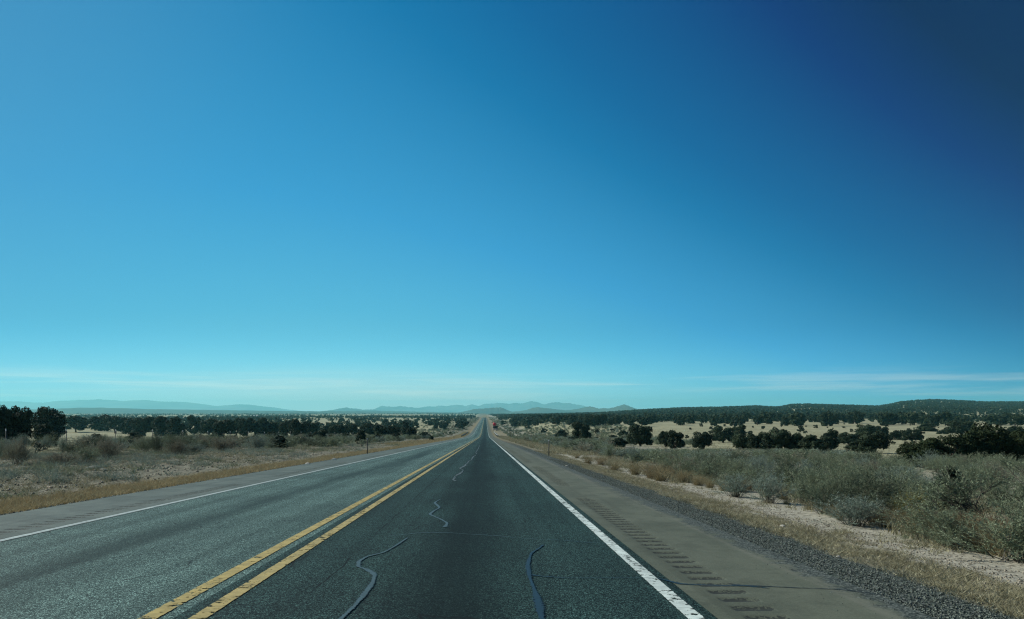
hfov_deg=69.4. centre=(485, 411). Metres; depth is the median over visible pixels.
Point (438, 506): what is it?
crack seal
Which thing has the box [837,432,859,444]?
juniper tree
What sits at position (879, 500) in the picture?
shrub
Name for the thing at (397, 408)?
mountain range
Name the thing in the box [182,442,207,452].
shrub
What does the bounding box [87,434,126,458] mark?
shrub
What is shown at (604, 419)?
juniper tree
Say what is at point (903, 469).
shrub
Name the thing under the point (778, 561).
gravel
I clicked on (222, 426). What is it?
juniper tree
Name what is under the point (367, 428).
juniper tree
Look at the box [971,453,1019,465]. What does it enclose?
shrub
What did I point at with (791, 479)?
shrub
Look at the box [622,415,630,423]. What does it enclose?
juniper tree
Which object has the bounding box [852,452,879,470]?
shrub
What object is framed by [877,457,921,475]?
shrub
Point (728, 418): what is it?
juniper tree
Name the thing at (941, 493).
shrub
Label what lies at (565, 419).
juniper tree
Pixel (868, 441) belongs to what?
juniper tree
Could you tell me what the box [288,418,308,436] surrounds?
juniper tree
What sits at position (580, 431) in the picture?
juniper tree
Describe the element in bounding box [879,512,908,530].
grass clump
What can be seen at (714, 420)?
juniper tree
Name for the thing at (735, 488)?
shrub
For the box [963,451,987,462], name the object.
shrub
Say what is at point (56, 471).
ground cover
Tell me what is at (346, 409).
hill
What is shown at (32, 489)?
dry grass
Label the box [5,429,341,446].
wire fence
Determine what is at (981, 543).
grass clump
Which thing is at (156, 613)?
road marking
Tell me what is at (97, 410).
plateau
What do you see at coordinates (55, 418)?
juniper tree
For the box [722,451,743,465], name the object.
shrub
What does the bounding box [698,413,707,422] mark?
juniper tree
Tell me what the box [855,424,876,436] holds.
juniper tree
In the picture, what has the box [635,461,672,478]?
grass clump
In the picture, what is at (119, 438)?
shrub
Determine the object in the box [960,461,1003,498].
shrub
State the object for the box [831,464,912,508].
shrub
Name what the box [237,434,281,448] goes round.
shrub
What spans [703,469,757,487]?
shrub
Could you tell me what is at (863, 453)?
shrub
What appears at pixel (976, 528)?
grass clump
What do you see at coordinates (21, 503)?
rust grass
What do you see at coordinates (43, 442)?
shrub
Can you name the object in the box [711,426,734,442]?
juniper tree
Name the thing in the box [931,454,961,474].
shrub
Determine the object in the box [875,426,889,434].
juniper tree
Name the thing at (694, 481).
grass clump
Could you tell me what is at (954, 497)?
shrub
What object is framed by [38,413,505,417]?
woodland
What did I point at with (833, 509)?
grass clump
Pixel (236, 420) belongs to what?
juniper tree
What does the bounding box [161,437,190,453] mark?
shrub
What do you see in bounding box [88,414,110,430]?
juniper tree
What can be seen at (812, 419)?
juniper tree
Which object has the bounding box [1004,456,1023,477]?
shrub
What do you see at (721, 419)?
juniper tree
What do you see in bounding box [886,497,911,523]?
shrub
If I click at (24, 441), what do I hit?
shrub
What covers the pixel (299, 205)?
sky
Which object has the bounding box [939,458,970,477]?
shrub
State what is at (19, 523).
road shoulder
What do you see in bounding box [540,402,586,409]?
mountain range
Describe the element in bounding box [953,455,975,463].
shrub
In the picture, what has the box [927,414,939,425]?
juniper tree
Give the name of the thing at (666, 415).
woodland
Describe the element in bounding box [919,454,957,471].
shrub
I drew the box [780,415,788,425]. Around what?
juniper tree
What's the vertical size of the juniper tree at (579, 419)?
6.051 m
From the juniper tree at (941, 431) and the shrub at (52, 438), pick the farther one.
the juniper tree at (941, 431)
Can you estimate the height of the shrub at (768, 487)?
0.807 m
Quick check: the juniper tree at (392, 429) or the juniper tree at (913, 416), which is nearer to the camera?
the juniper tree at (392, 429)
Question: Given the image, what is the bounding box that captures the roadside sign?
[493,423,497,430]
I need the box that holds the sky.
[0,0,1023,410]
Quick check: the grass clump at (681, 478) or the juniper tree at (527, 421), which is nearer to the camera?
the grass clump at (681, 478)
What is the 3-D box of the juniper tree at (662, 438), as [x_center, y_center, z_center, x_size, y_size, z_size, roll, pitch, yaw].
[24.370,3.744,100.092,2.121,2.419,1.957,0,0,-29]
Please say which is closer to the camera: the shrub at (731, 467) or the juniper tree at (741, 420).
the shrub at (731, 467)
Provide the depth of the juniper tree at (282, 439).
61.76 m
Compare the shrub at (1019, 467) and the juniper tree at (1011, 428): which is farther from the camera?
the juniper tree at (1011, 428)
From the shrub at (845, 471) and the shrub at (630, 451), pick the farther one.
the shrub at (630, 451)
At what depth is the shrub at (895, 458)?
37.40 m
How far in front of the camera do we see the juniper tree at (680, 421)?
407.76 m
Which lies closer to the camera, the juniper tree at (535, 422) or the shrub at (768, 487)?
the shrub at (768, 487)
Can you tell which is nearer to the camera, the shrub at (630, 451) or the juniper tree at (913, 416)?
the shrub at (630, 451)
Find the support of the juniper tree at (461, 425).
on the ground at (820, 430)
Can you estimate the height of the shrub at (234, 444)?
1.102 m
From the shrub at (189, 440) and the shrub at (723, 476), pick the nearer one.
the shrub at (723, 476)
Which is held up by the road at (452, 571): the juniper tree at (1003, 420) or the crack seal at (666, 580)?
the crack seal at (666, 580)
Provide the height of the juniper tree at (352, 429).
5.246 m
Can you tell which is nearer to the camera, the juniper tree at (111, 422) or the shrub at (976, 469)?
the shrub at (976, 469)
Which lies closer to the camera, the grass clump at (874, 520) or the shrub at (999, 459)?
the grass clump at (874, 520)
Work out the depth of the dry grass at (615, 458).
17.69 m
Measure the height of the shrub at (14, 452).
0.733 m
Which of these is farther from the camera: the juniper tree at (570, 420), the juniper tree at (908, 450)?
the juniper tree at (570, 420)
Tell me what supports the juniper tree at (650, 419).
on the ground at (820, 430)
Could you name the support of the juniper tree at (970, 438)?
on the ground at (820, 430)
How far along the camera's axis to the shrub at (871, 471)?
22.30 m
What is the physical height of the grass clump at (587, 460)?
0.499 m
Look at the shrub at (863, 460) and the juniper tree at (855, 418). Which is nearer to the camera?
the shrub at (863, 460)
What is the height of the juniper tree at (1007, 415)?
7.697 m
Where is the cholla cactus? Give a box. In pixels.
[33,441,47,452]
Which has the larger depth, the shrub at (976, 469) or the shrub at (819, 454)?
the shrub at (819, 454)
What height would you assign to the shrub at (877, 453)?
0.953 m
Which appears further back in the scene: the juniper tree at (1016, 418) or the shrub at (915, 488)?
the juniper tree at (1016, 418)
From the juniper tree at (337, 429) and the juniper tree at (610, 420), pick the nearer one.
the juniper tree at (337, 429)
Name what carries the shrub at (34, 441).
on the ground at (820, 430)
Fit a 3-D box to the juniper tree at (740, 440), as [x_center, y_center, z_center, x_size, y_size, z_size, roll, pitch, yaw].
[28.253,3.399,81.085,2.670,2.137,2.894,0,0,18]
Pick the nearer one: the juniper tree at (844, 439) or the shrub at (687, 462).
the shrub at (687, 462)
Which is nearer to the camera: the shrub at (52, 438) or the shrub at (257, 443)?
the shrub at (257, 443)
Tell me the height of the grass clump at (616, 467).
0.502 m
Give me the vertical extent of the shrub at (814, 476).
1.144 m
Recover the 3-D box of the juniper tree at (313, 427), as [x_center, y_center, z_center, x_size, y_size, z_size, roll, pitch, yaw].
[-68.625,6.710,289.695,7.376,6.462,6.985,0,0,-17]
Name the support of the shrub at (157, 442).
on the ground at (820, 430)
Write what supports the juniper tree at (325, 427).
on the ground at (820, 430)
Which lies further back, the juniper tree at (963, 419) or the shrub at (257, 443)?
the juniper tree at (963, 419)
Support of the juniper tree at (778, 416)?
on the ground at (820, 430)
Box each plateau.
[13,408,386,412]
[333,411,457,412]
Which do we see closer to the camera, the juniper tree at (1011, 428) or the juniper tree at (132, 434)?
the juniper tree at (132, 434)
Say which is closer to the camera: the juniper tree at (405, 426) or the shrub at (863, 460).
the shrub at (863, 460)
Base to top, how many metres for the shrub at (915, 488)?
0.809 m
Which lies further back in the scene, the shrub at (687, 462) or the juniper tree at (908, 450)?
the juniper tree at (908, 450)
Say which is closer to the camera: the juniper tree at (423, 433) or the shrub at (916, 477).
the shrub at (916, 477)
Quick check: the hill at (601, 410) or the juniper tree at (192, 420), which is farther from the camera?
the hill at (601, 410)
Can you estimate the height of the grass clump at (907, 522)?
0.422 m
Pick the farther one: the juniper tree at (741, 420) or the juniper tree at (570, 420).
the juniper tree at (570, 420)
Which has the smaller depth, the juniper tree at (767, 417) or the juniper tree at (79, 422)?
the juniper tree at (79, 422)
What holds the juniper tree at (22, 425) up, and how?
on the ground at (820, 430)
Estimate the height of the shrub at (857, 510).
0.605 m
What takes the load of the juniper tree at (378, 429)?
on the ground at (820, 430)
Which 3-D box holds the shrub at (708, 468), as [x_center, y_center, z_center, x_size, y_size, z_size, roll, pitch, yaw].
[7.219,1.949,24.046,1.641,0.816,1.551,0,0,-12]
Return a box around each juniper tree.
[0,405,13,441]
[9,405,35,444]
[29,423,59,446]
[30,406,67,437]
[66,415,87,431]
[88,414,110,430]
[102,416,126,432]
[118,418,133,433]
[127,432,142,439]
[129,416,156,435]
[150,416,169,435]
[164,416,187,435]
[186,415,201,433]
[199,418,218,434]
[212,419,234,436]
[229,417,242,433]
[237,417,256,435]
[253,417,269,435]
[266,431,276,436]
[267,422,279,434]
[270,435,287,447]
[278,420,291,435]
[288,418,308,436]
[303,421,318,434]
[313,430,327,439]
[319,425,329,433]
[327,424,346,434]
[343,423,357,434]
[355,429,365,441]
[359,423,375,434]
[372,424,387,435]
[386,425,400,435]
[400,421,408,434]
[405,427,416,434]
[419,432,430,438]
[457,423,466,428]
[524,419,531,425]
[533,419,538,425]
[551,416,560,424]
[554,430,567,436]
[563,414,575,423]
[566,416,577,424]
[571,421,591,439]
[577,416,589,424]
[582,417,590,424]
[588,414,601,425]
[600,414,607,424]
[606,418,613,424]
[610,437,628,446]
[611,415,621,424]
[617,430,628,436]
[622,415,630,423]
[626,424,652,445]
[628,418,636,425]
[635,417,649,425]
[646,415,653,423]
[657,431,671,446]
[667,430,685,448]
[676,416,685,424]
[683,414,696,423]
[691,431,713,448]
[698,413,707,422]
[709,417,718,425]
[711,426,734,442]
[713,415,723,423]
[724,414,732,423]
[729,417,738,425]
[730,433,754,448]
[732,424,746,435]
[735,416,745,424]
[742,412,749,421]
[747,431,774,449]
[752,415,763,424]
[760,412,775,423]
[767,429,792,448]
[775,413,781,421]
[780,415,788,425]
[784,432,802,449]
[787,412,806,425]
[798,434,827,451]
[807,415,816,421]
[819,429,839,449]
[820,410,833,425]
[833,415,839,423]
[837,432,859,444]
[843,441,867,452]
[845,411,860,423]
[852,411,865,421]
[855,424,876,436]
[856,431,892,452]
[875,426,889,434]
[878,413,890,425]
[883,411,899,424]
[889,430,902,439]
[896,412,907,423]
[896,441,919,466]
[901,429,923,441]
[903,411,919,424]
[907,437,944,465]
[915,411,926,423]
[915,423,938,431]
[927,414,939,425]
[936,429,947,433]
[936,433,966,459]
[939,412,951,425]
[944,420,975,433]
[951,431,989,457]
[960,417,969,422]
[968,421,1014,464]
[982,415,998,424]
[983,427,1023,458]
[995,415,1008,424]
[1002,412,1012,420]
[1006,430,1023,463]
[1007,413,1023,425]
[1007,426,1023,431]
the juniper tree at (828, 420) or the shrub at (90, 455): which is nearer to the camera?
the shrub at (90, 455)
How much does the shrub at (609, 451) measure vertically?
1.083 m
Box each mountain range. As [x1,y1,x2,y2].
[0,399,296,410]
[373,406,447,411]
[420,401,543,411]
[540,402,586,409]
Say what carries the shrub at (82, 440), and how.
on the ground at (820, 430)
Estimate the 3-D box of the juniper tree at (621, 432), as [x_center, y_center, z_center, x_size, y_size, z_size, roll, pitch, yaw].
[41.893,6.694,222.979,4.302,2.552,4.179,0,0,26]
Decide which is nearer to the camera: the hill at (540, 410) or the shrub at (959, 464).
the shrub at (959, 464)
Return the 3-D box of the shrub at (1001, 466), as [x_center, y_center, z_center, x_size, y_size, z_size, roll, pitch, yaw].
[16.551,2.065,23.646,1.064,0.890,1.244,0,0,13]
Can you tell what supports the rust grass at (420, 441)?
on the ground at (820, 430)
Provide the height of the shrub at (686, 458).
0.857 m
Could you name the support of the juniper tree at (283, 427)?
on the ground at (820, 430)
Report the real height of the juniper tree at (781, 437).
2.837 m
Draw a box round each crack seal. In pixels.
[339,538,406,618]
[392,532,542,539]
[428,499,447,526]
[452,455,475,480]
[525,545,544,618]
[531,574,765,587]
[730,584,912,601]
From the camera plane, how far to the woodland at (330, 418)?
844.79 m
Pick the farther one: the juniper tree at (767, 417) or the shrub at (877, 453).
the juniper tree at (767, 417)
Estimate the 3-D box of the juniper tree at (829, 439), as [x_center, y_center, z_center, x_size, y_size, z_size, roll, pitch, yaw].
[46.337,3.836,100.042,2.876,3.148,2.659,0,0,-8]
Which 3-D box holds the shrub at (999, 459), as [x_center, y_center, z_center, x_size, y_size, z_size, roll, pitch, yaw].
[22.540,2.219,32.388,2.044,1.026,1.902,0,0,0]
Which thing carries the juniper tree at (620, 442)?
on the ground at (820, 430)
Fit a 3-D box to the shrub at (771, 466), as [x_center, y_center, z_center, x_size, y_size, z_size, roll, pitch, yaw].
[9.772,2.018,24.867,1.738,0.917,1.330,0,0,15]
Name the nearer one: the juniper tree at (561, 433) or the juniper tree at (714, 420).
the juniper tree at (561, 433)
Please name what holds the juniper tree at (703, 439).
on the ground at (820, 430)
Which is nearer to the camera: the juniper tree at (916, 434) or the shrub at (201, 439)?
the shrub at (201, 439)
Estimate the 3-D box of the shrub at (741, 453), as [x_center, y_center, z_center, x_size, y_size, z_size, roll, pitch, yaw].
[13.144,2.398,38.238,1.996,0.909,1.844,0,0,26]
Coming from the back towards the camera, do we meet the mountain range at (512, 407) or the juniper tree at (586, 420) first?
the mountain range at (512, 407)
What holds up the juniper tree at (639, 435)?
on the ground at (820, 430)
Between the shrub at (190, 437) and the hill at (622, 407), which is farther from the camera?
the hill at (622, 407)
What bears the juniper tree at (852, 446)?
on the ground at (820, 430)
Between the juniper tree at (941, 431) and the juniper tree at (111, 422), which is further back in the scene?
the juniper tree at (111, 422)
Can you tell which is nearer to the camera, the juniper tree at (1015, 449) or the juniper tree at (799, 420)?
the juniper tree at (1015, 449)
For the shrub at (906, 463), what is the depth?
30.19 m
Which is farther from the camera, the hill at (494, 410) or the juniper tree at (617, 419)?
the hill at (494, 410)
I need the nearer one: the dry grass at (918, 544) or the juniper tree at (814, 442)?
the dry grass at (918, 544)
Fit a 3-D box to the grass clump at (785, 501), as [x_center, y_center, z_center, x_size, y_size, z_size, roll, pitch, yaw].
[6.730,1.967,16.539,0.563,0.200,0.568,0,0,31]
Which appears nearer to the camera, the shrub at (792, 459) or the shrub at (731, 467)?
the shrub at (731, 467)
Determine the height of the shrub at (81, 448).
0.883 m
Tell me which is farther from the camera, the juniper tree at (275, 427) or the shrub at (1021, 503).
the juniper tree at (275, 427)
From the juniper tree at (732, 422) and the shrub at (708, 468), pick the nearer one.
the shrub at (708, 468)
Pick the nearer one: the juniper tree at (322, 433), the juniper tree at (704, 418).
the juniper tree at (322, 433)
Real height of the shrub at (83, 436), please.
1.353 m
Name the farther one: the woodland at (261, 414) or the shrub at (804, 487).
the woodland at (261, 414)
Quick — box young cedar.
[926,465,981,511]
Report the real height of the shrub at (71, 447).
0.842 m
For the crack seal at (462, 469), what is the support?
on the road at (452, 571)
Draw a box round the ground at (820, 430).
[0,401,1023,618]
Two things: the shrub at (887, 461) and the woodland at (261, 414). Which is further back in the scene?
the woodland at (261, 414)
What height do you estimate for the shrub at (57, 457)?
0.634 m
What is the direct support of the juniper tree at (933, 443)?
on the ground at (820, 430)
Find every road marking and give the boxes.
[0,423,479,540]
[138,421,483,618]
[188,417,484,618]
[487,428,703,618]
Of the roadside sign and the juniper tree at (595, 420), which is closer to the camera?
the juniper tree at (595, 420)
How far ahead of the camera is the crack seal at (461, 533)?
9.57 m
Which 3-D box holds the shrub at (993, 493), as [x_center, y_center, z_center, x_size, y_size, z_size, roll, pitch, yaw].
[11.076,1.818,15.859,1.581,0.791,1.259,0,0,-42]
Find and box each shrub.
[0,437,37,457]
[0,438,7,452]
[0,445,33,458]
[1,438,34,464]
[15,433,34,447]
[28,437,40,445]
[30,451,98,465]
[32,432,60,445]
[40,437,54,449]
[52,432,72,452]
[53,441,78,453]
[60,446,113,462]
[66,442,90,455]
[69,433,97,444]
[73,435,94,445]
[75,443,134,457]
[77,435,105,447]
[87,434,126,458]
[87,440,129,453]
[100,434,143,451]
[112,434,132,445]
[129,437,151,451]
[144,431,166,451]
[154,434,193,452]
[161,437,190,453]
[167,435,200,447]
[180,432,199,443]
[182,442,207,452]
[193,434,214,443]
[197,440,211,447]
[205,435,236,450]
[217,436,243,448]
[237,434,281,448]
[599,444,618,457]
[623,445,647,463]
[638,450,652,461]
[649,456,678,471]
[665,458,697,475]
[667,447,714,469]
[671,456,707,476]
[679,461,728,481]
[687,459,721,478]
[696,450,719,458]
[699,452,724,476]
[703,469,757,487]
[711,462,778,488]
[712,459,756,478]
[712,473,758,497]
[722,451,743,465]
[727,452,754,460]
[740,454,781,476]
[741,469,805,503]
[742,455,763,473]
[753,459,786,482]
[754,460,827,496]
[763,451,807,491]
[776,455,801,464]
[780,458,826,478]
[780,476,821,503]
[785,456,846,500]
[788,481,867,513]
[798,451,828,461]
[803,450,831,467]
[807,470,896,505]
[811,492,916,526]
[821,489,943,519]
[823,456,879,475]
[824,461,878,503]
[825,457,868,480]
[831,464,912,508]
[842,462,887,487]
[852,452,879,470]
[857,450,880,463]
[859,468,921,502]
[865,451,882,463]
[866,493,977,539]
[868,454,918,477]
[870,449,883,462]
[875,465,935,480]
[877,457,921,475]
[879,464,940,498]
[880,462,932,479]
[880,466,927,492]
[882,454,909,465]
[886,456,925,472]
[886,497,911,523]
[887,477,946,505]
[895,484,938,516]
[900,454,1023,546]
[904,504,993,549]
[905,478,986,498]
[907,448,947,469]
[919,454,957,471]
[925,497,1023,564]
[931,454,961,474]
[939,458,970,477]
[945,459,1012,494]
[952,460,999,477]
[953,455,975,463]
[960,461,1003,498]
[961,457,1020,471]
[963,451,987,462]
[970,479,1023,543]
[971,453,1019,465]
[972,479,1023,513]
[973,481,1023,512]
[976,457,1012,487]
[986,470,1023,499]
[987,451,1017,467]
[996,465,1019,489]
[1003,488,1023,519]
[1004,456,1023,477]
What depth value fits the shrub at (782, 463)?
20.91 m
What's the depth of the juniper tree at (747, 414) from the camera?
494.29 m
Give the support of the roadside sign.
on the ground at (820, 430)
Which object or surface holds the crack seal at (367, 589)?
on the road at (452, 571)
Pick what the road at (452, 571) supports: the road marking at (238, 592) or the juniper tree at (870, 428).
the road marking at (238, 592)
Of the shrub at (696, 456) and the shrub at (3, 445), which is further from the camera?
the shrub at (3, 445)
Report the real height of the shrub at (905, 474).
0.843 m
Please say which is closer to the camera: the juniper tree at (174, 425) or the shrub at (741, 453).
the shrub at (741, 453)
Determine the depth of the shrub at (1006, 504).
13.71 m
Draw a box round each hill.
[328,407,379,410]
[458,407,516,412]
[514,407,581,412]
[568,406,598,411]
[592,408,608,411]
[607,404,637,411]
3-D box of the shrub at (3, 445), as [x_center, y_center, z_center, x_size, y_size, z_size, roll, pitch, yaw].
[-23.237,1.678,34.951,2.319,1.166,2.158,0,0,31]
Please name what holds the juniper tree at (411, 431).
on the ground at (820, 430)
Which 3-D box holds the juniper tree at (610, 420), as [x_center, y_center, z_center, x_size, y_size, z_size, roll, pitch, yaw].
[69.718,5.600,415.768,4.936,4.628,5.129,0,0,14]
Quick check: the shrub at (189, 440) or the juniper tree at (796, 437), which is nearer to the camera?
the shrub at (189, 440)
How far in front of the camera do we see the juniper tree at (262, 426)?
282.54 m
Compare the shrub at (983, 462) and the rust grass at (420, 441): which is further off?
the rust grass at (420, 441)
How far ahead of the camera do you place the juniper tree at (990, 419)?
385.63 m
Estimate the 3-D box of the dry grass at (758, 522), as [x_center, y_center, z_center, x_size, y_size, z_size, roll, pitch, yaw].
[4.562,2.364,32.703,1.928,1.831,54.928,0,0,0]
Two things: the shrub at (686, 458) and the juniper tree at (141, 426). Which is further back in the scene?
the juniper tree at (141, 426)
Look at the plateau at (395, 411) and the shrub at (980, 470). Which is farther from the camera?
the plateau at (395, 411)
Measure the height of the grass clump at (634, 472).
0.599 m
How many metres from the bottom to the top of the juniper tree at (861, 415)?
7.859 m
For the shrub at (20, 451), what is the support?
on the ground at (820, 430)
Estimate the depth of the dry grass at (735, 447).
114.44 m
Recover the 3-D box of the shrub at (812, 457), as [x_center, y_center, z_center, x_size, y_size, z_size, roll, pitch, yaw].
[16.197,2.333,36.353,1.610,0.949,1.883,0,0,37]
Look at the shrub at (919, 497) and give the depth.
14.00 m
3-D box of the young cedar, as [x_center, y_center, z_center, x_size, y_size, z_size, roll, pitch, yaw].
[9.162,1.593,14.502,1.074,1.144,0.987,0,0,-23]
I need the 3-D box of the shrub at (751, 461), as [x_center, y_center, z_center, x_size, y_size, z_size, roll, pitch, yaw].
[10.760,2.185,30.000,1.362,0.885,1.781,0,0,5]
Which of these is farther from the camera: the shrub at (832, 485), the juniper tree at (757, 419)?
the juniper tree at (757, 419)
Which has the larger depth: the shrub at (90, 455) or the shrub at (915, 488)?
the shrub at (90, 455)
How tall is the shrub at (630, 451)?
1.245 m
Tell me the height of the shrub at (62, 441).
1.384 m
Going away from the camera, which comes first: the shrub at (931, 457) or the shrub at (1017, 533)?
the shrub at (1017, 533)
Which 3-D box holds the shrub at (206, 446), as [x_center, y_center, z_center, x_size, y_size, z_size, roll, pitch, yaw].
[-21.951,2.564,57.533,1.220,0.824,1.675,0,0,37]
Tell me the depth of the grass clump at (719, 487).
20.46 m
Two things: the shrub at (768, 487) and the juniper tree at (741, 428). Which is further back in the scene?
the juniper tree at (741, 428)
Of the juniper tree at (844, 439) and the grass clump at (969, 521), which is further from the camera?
the juniper tree at (844, 439)
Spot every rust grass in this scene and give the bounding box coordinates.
[0,440,444,513]
[381,432,469,444]
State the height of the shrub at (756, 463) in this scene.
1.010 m
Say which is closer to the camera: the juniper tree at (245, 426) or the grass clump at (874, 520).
the grass clump at (874, 520)
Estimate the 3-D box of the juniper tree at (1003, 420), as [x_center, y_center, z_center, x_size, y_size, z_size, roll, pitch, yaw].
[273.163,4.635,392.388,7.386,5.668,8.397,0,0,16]
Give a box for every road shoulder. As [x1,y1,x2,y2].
[0,417,482,538]
[486,417,935,618]
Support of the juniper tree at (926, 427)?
on the ground at (820, 430)
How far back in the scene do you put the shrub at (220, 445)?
54.35 m
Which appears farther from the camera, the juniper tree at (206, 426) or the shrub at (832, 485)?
the juniper tree at (206, 426)
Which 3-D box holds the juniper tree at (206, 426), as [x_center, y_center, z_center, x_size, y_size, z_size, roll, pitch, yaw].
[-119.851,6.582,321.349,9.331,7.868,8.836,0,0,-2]
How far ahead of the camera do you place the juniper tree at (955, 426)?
229.96 m
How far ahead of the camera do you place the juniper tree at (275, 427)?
284.72 m
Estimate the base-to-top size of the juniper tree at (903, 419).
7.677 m
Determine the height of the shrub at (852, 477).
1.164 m
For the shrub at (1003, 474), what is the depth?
22.98 m
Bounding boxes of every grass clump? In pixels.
[580,454,594,463]
[589,456,611,464]
[599,459,624,470]
[619,460,653,474]
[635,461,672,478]
[642,464,681,481]
[665,468,696,482]
[683,473,710,485]
[695,478,719,487]
[716,482,731,490]
[721,478,752,491]
[775,487,789,499]
[780,497,794,504]
[796,500,813,509]
[814,501,846,516]
[862,510,892,524]
[866,505,916,528]
[877,508,928,533]
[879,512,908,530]
[903,502,1004,548]
[904,505,1022,547]
[949,507,1011,537]
[950,518,1009,554]
[960,518,1014,556]
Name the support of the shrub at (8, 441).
on the ground at (820, 430)
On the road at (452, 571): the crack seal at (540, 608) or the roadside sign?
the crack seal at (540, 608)
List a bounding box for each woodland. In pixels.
[31,415,465,431]
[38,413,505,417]
[498,401,1023,425]
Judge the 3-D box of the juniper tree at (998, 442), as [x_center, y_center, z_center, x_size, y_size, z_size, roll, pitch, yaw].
[30.362,2.045,44.790,2.524,3.013,2.850,0,0,19]
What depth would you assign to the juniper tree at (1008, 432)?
45.54 m
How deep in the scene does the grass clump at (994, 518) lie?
10.79 m
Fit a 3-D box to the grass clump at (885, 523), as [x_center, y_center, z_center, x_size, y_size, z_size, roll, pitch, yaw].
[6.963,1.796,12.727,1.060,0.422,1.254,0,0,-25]
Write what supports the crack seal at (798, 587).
on the road shoulder at (670, 545)
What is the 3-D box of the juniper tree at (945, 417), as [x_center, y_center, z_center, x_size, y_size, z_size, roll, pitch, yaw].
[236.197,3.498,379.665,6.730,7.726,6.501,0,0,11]
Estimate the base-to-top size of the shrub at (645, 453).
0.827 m
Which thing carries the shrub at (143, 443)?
on the ground at (820, 430)
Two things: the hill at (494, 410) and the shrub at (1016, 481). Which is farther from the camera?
the hill at (494, 410)
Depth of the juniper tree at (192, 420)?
362.90 m
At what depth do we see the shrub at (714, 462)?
27.75 m
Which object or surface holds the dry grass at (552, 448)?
on the ground at (820, 430)
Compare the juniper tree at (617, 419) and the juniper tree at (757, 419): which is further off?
the juniper tree at (617, 419)
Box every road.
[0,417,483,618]
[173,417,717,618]
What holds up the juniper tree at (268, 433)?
on the ground at (820, 430)
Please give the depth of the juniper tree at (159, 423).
278.57 m
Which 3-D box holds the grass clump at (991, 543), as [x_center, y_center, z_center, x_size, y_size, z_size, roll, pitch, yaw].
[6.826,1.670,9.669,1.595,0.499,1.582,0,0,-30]
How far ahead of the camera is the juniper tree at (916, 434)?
178.24 m
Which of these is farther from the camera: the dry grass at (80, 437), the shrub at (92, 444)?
the dry grass at (80, 437)
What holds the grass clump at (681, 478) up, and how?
on the ground at (820, 430)
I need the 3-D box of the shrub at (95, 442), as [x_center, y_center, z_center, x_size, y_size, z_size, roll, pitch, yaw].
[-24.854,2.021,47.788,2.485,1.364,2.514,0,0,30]
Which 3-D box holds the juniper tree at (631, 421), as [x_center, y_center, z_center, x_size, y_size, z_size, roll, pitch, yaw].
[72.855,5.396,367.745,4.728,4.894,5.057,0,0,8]
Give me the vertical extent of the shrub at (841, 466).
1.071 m
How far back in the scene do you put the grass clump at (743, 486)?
20.45 m
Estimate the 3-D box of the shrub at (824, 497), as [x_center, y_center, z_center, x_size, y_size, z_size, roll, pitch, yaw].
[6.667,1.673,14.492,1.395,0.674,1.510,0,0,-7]
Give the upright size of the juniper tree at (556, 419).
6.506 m
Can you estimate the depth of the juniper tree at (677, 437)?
80.73 m
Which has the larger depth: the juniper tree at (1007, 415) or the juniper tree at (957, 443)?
the juniper tree at (1007, 415)
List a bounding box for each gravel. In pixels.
[549,459,1023,618]
[558,465,926,618]
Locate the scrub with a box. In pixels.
[122,417,870,463]
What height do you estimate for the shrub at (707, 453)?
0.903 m
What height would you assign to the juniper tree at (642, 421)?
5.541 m
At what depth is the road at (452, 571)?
7.35 m
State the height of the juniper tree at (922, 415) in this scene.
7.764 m
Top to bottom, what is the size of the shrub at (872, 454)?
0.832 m
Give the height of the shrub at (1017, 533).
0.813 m
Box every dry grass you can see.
[0,441,394,501]
[18,435,251,450]
[497,435,629,455]
[535,450,1023,618]
[556,449,1023,559]
[563,454,1023,586]
[592,428,950,456]

